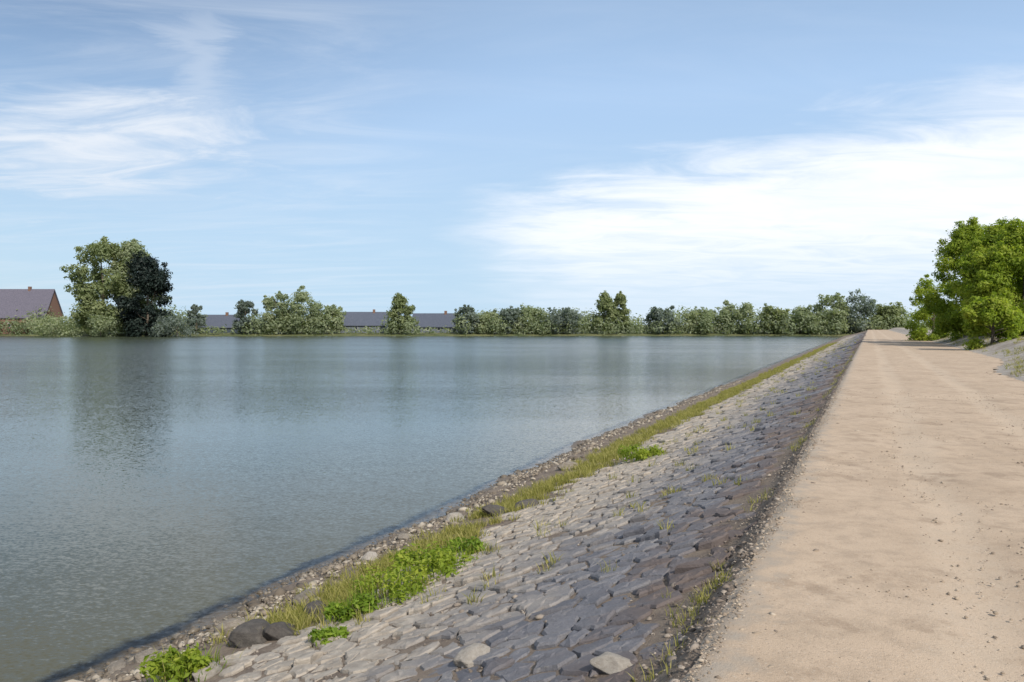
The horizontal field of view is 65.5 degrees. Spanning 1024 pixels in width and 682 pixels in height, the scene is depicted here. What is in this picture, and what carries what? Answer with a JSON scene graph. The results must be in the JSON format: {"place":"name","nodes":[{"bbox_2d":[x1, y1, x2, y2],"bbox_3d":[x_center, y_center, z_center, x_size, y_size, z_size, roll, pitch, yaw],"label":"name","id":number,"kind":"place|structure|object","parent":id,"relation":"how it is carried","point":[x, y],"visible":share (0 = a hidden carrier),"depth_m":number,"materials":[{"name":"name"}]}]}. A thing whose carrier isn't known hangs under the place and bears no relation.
{"place":"outdoors","nodes":[
{"label":"outdoors","id":0,"kind":"place"},
{"bbox_2d":[73,333,195,336],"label":"headland terrain","id":1,"kind":"structure","parent":0,"point":[118,334],"depth_m":276.54,"materials":[{"name":"green plant"}]},
{"bbox_2d":[59,236,132,334],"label":"broadleaf tree","id":2,"kind":"object","parent":1,"relation":"on","point":[86,296],"visible":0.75,"depth_m":268.39,"materials":[{"name":"green plant"}]},
{"bbox_2d":[107,238,171,333],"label":"broadleaf tree","id":3,"kind":"object","parent":1,"relation":"on","point":[127,248],"visible":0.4,"depth_m":274.14,"materials":[{"name":"green plant"}]},
{"bbox_2d":[113,250,175,336],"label":"evergreen tree","id":4,"kind":"object","parent":1,"relation":"on","point":[149,276],"visible":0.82,"depth_m":264.43,"materials":[{"name":"green plant"}]},
{"bbox_2d":[64,379,749,681],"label":"shore gravel","id":5,"kind":"structure","parent":0,"point":[181,640],"depth_m":11.97,"materials":[{"name":"grey gravel"}]},
{"bbox_2d":[0,336,842,681],"bbox_3d":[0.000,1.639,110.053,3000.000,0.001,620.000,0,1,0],"label":"water","id":6,"kind":"structure","parent":0,"point":[148,484],"depth_m":26.06,"materials":[{"name":"blue liquid"}]},
{"bbox_2d":[23,315,84,336],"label":"shore bush","id":7,"kind":"object","parent":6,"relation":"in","point":[44,331],"visible":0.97,"depth_m":261.94,"materials":[{"name":"green plant"}]},
{"bbox_2d":[85,312,122,336],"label":"shore bush","id":8,"kind":"object","parent":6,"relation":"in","point":[110,323],"visible":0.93,"depth_m":262.12,"materials":[{"name":"green plant"}]},
{"bbox_2d":[149,312,201,336],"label":"shore bush","id":9,"kind":"object","parent":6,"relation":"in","point":[173,322],"visible":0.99,"depth_m":263.64,"materials":[{"name":"green plant"}]},
{"bbox_2d":[411,311,457,332],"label":"house","id":10,"kind":"structure","parent":0,"point":[438,321],"depth_m":302.85,"materials":[{"name":"grey tile"}]},
{"bbox_2d":[0,325,876,335],"bbox_3d":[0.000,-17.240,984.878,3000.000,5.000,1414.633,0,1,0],"label":"terrain","id":11,"kind":"structure","parent":0,"point":[623,333],"depth_m":289.52,"materials":[{"name":"green plant"}]},
{"bbox_2d":[0,287,63,333],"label":"house","id":12,"kind":"structure","parent":11,"relation":"on","point":[24,301],"depth_m":296.91,"materials":[{"name":"tile"}]},
{"bbox_2d":[186,304,206,333],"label":"tree","id":13,"kind":"object","parent":11,"relation":"on","point":[195,311],"visible":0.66,"depth_m":287.48,"materials":[{"name":"green plant"}]},
{"bbox_2d":[195,312,240,332],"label":"house","id":14,"kind":"structure","parent":11,"relation":"on","point":[220,321],"depth_m":299.13,"materials":[{"name":"grey tile"}]},
{"bbox_2d":[232,299,259,333],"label":"tree","id":15,"kind":"object","parent":11,"relation":"on","point":[242,308],"visible":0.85,"depth_m":283.59,"materials":[{"name":"green plant"}]},
{"bbox_2d":[261,291,291,334],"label":"tree","id":16,"kind":"object","parent":11,"relation":"on","point":[268,303],"visible":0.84,"depth_m":283.08,"materials":[{"name":"green plant"}]},
{"bbox_2d":[275,285,324,334],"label":"tree","id":17,"kind":"object","parent":11,"relation":"on","point":[297,307],"visible":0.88,"depth_m":285.31,"materials":[{"name":"green plant"}]},
{"bbox_2d":[308,304,345,333],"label":"tree","id":18,"kind":"object","parent":11,"relation":"on","point":[328,309],"visible":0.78,"depth_m":287.93,"materials":[{"name":"green plant"}]},
{"bbox_2d":[340,309,388,332],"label":"house","id":19,"kind":"structure","parent":11,"relation":"on","point":[358,320],"depth_m":300.71,"materials":[{"name":"grey tile"}]},
{"bbox_2d":[386,292,418,333],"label":"tree","id":20,"kind":"object","parent":11,"relation":"on","point":[399,307],"visible":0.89,"depth_m":284.97,"materials":[{"name":"green plant"}]},
{"bbox_2d":[451,304,481,333],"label":"tree","id":21,"kind":"object","parent":11,"relation":"on","point":[470,314],"visible":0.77,"depth_m":286.94,"materials":[{"name":"green plant"}]},
{"bbox_2d":[0,304,935,335],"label":"wood","id":22,"kind":"object","parent":11,"relation":"on","point":[587,321],"visible":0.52,"depth_m":289.77,"materials":[{"name":"green plant"}]},
{"bbox_2d":[476,308,501,333],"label":"tree","id":23,"kind":"object","parent":11,"relation":"on","point":[482,318],"visible":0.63,"depth_m":288.92,"materials":[{"name":"green plant"}]},
{"bbox_2d":[497,306,525,333],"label":"tree","id":24,"kind":"object","parent":11,"relation":"on","point":[510,313],"visible":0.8,"depth_m":290.26,"materials":[{"name":"green plant"}]},
{"bbox_2d":[513,303,551,334],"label":"tree","id":25,"kind":"object","parent":11,"relation":"on","point":[530,313],"visible":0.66,"depth_m":292.57,"materials":[{"name":"green plant"}]},
{"bbox_2d":[539,307,583,333],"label":"tree","id":26,"kind":"object","parent":11,"relation":"on","point":[567,314],"visible":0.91,"depth_m":290.90,"materials":[{"name":"green plant"}]},
{"bbox_2d":[589,290,618,332],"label":"tree","id":27,"kind":"object","parent":11,"relation":"on","point":[606,306],"visible":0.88,"depth_m":291.05,"materials":[{"name":"green plant"}]},
{"bbox_2d":[613,291,631,332],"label":"tree","id":28,"kind":"object","parent":11,"relation":"on","point":[620,300],"visible":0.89,"depth_m":291.42,"materials":[{"name":"green plant"}]},
{"bbox_2d":[643,305,682,333],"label":"tree","id":29,"kind":"object","parent":11,"relation":"on","point":[656,314],"visible":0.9,"depth_m":292.29,"materials":[{"name":"green plant"}]},
{"bbox_2d":[681,306,723,333],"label":"tree","id":30,"kind":"object","parent":11,"relation":"on","point":[706,318],"visible":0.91,"depth_m":295.44,"materials":[{"name":"green plant"}]},
{"bbox_2d":[716,299,754,334],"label":"tree","id":31,"kind":"object","parent":11,"relation":"on","point":[735,314],"visible":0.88,"depth_m":295.92,"materials":[{"name":"green plant"}]},
{"bbox_2d":[758,303,790,333],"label":"tree","id":32,"kind":"object","parent":11,"relation":"on","point":[769,309],"visible":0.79,"depth_m":292.71,"materials":[{"name":"green plant"}]},
{"bbox_2d":[784,304,819,333],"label":"tree","id":33,"kind":"object","parent":11,"relation":"on","point":[803,312],"visible":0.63,"depth_m":290.06,"materials":[{"name":"green plant"}]},
{"bbox_2d":[811,292,851,333],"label":"tree","id":34,"kind":"object","parent":11,"relation":"on","point":[839,304],"visible":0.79,"depth_m":291.31,"materials":[{"name":"green plant"}]},
{"bbox_2d":[842,288,877,333],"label":"tree","id":35,"kind":"object","parent":11,"relation":"on","point":[866,309],"visible":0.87,"depth_m":290.63,"materials":[{"name":"green plant"}]},
{"bbox_2d":[867,301,906,328],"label":"tree","id":36,"kind":"object","parent":11,"relation":"on","point":[892,310],"visible":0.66,"depth_m":292.40,"materials":[{"name":"green plant"}]},
{"bbox_2d":[0,0,1023,324],"label":"sky","id":37,"kind":"structure","parent":0,"point":[442,155],"materials":[{"name":"blue"}]},
{"bbox_2d":[38,327,1023,681],"bbox_3d":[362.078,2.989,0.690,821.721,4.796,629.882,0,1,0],"label":"ground","id":38,"kind":"structure","parent":0,"point":[222,611],"depth_m":9.82,"materials":[{"name":"soil"}]},
{"bbox_2d":[108,659,126,672],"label":"rock","id":39,"kind":"object","parent":38,"relation":"on","point":[115,665],"visible":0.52,"depth_m":8.58,"materials":[{"name":"grey stone"}]},
{"bbox_2d":[133,649,162,662],"bbox_3d":[-3.993,3.499,8.760,0.329,0.176,0.300,2,-4,-23],"label":"rock","id":40,"kind":"object","parent":38,"relation":"on","point":[139,657],"visible":0.43,"depth_m":8.70,"materials":[{"name":"grey stone"}]},
{"bbox_2d":[134,639,241,681],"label":"weed clump","id":41,"kind":"object","parent":38,"relation":"on","point":[175,663],"visible":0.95,"depth_m":7.54,"materials":[{"name":"green plant"}]},
{"bbox_2d":[192,661,221,681],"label":"rock","id":42,"kind":"object","parent":38,"relation":"on","point":[211,673],"visible":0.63,"depth_m":7.45,"materials":[{"name":"beige stone"}]},
{"bbox_2d":[214,617,248,632],"bbox_3d":[-3.332,3.422,9.509,0.416,0.207,0.242,-2,-4,-29],"label":"rock","id":43,"kind":"object","parent":38,"relation":"on","point":[229,624],"visible":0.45,"depth_m":9.45,"materials":[{"name":"beige stone"}]},
{"bbox_2d":[228,618,269,647],"bbox_3d":[-2.770,3.167,8.592,0.540,0.299,0.691,2,-11,-28],"label":"rock","id":44,"kind":"object","parent":38,"relation":"on","point":[249,633],"visible":0.62,"depth_m":8.40,"materials":[{"name":"grey stone"}]},
{"bbox_2d":[263,621,298,640],"bbox_3d":[-2.437,3.103,8.421,0.394,0.227,0.300,10,-1,-6],"label":"rock","id":45,"kind":"object","parent":38,"relation":"on","point":[275,631],"visible":0.65,"depth_m":8.34,"materials":[{"name":"grey stone"}]},
{"bbox_2d":[292,588,320,604],"bbox_3d":[-2.633,3.285,10.166,0.316,0.180,0.434,-7,3,16],"label":"rock","id":46,"kind":"object","parent":38,"relation":"on","point":[302,594],"visible":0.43,"depth_m":10.07,"materials":[{"name":"grey stone"}]},
{"bbox_2d":[304,600,326,615],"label":"rock","id":47,"kind":"object","parent":38,"relation":"on","point":[312,604],"visible":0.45,"depth_m":9.24,"materials":[{"name":"grey stone"}]},
{"bbox_2d":[307,623,352,647],"bbox_3d":[-1.748,2.817,7.679,0.481,0.179,0.529,0,1,0],"label":"weed clump","id":48,"kind":"object","parent":38,"relation":"on","point":[325,633],"visible":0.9,"depth_m":7.61,"materials":[{"name":"green plant"}]},
{"bbox_2d":[321,591,386,624],"bbox_3d":[-1.726,2.818,8.571,0.792,0.311,0.829,1,2,44],"label":"weed clump","id":49,"kind":"object","parent":38,"relation":"on","point":[337,609],"visible":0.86,"depth_m":8.43,"materials":[{"name":"green plant"}]},
{"bbox_2d":[361,551,376,561],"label":"rock","id":50,"kind":"object","parent":38,"relation":"on","point":[368,555],"visible":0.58,"depth_m":12.19,"materials":[{"name":"beige stone"}]},
{"bbox_2d":[334,563,446,611],"bbox_3d":[-1.375,2.731,8.996,1.362,0.442,1.237,0,1,0],"label":"weed clump","id":51,"kind":"object","parent":38,"relation":"on","point":[393,587],"visible":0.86,"depth_m":8.97,"materials":[{"name":"green plant"}]},
{"bbox_2d":[396,533,415,541],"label":"rock","id":52,"kind":"object","parent":38,"relation":"on","point":[404,536],"visible":0.74,"depth_m":13.59,"materials":[{"name":"beige stone"}]},
{"bbox_2d":[368,540,478,586],"bbox_3d":[-0.990,2.744,9.761,1.623,0.424,1.530,0,1,0],"label":"weed clump","id":53,"kind":"object","parent":38,"relation":"on","point":[436,561],"visible":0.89,"depth_m":9.77,"materials":[{"name":"green plant"}]},
{"bbox_2d":[445,512,464,521],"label":"rock","id":54,"kind":"object","parent":38,"relation":"on","point":[452,515],"visible":0.53,"depth_m":14.53,"materials":[{"name":"beige stone"}]},
{"bbox_2d":[440,534,491,556],"bbox_3d":[-0.625,2.735,10.627,0.841,0.317,0.861,0,1,0],"label":"weed clump","id":55,"kind":"object","parent":38,"relation":"on","point":[459,544],"visible":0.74,"depth_m":10.61,"materials":[{"name":"green plant"}]},
{"bbox_2d":[482,504,511,516],"bbox_3d":[-0.262,3.039,14.089,0.600,0.239,0.402,8,-2,26],"label":"rock","id":56,"kind":"object","parent":38,"relation":"on","point":[488,509],"visible":0.49,"depth_m":14.01,"materials":[{"name":"grey stone"}]},
{"bbox_2d":[515,499,538,509],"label":"rock","id":57,"kind":"object","parent":38,"relation":"on","point":[526,501],"visible":0.59,"depth_m":14.14,"materials":[{"name":"grey stone"}]},
{"bbox_2d":[206,338,858,681],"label":"bank grass","id":58,"kind":"structure","parent":38,"relation":"on","point":[296,617],"depth_m":12.91,"materials":[{"name":"green plant"}]},
{"bbox_2d":[217,332,866,681],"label":"stone revetment","id":59,"kind":"object","parent":38,"relation":"on","point":[556,604],"visible":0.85,"depth_m":7.79,"materials":[{"name":"grey stone"}]},
{"bbox_2d":[453,643,489,667],"bbox_3d":[-0.263,2.224,5.602,0.244,0.124,0.270,4,14,29],"label":"rock","id":60,"kind":"object","parent":59,"relation":"on","point":[465,657],"visible":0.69,"depth_m":5.56,"materials":[{"name":"beige stone"}]},
{"bbox_2d":[254,402,816,681],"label":"joint grit","id":61,"kind":"object","parent":59,"relation":"on","point":[540,616],"visible":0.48,"depth_m":7.12,"materials":[{"name":"grey gravel"}]},
{"bbox_2d":[589,652,632,674],"bbox_3d":[0.571,1.828,4.502,0.266,0.119,0.202,10,7,3],"label":"rock","id":62,"kind":"object","parent":59,"relation":"on","point":[608,663],"visible":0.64,"depth_m":4.46,"materials":[{"name":"beige stone"}]},
{"bbox_2d":[593,370,846,681],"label":"spilled gravel","id":63,"kind":"structure","parent":59,"relation":"on","point":[695,646],"depth_m":5.39,"materials":[{"name":"grey gravel"}]},
{"bbox_2d":[557,461,577,469],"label":"rock","id":64,"kind":"object","parent":38,"relation":"on","point":[569,463],"visible":0.58,"depth_m":18.92,"materials":[{"name":"grey stone"}]},
{"bbox_2d":[616,442,666,462],"bbox_3d":[2.831,2.422,17.103,1.442,0.438,1.461,0,1,24],"label":"weed clump","id":65,"kind":"object","parent":38,"relation":"on","point":[643,454],"visible":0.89,"depth_m":17.12,"materials":[{"name":"green plant"}]},
{"bbox_2d":[904,274,952,340],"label":"tall bush","id":66,"kind":"object","parent":38,"relation":"on","point":[916,332],"visible":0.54,"depth_m":81.90,"materials":[{"name":"green plant"}]},
{"bbox_2d":[913,215,1013,340],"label":"tall bush","id":67,"kind":"object","parent":38,"relation":"on","point":[963,234],"visible":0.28,"depth_m":69.60,"materials":[{"name":"green plant"}]},
{"bbox_2d":[936,335,1023,376],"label":"verge grass","id":68,"kind":"structure","parent":38,"relation":"on","point":[1008,352],"depth_m":41.49,"materials":[{"name":"green plant"}]},
{"bbox_2d":[948,217,1022,337],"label":"tall bush","id":69,"kind":"object","parent":38,"relation":"on","point":[981,245],"visible":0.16,"depth_m":63.79,"materials":[{"name":"green plant"}]},
{"bbox_2d":[949,216,1023,336],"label":"tall bush","id":70,"kind":"object","parent":38,"relation":"on","point":[995,268],"visible":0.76,"depth_m":57.16,"materials":[{"name":"green plant"}]},
{"bbox_2d":[959,291,1023,350],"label":"tall bush","id":71,"kind":"object","parent":38,"relation":"on","point":[981,316],"visible":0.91,"depth_m":49.46,"materials":[{"name":"green plant"}]},
{"bbox_2d":[680,330,1023,681],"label":"path","id":72,"kind":"structure","parent":0,"point":[870,636],"depth_m":5.84,"materials":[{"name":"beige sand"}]}
]}

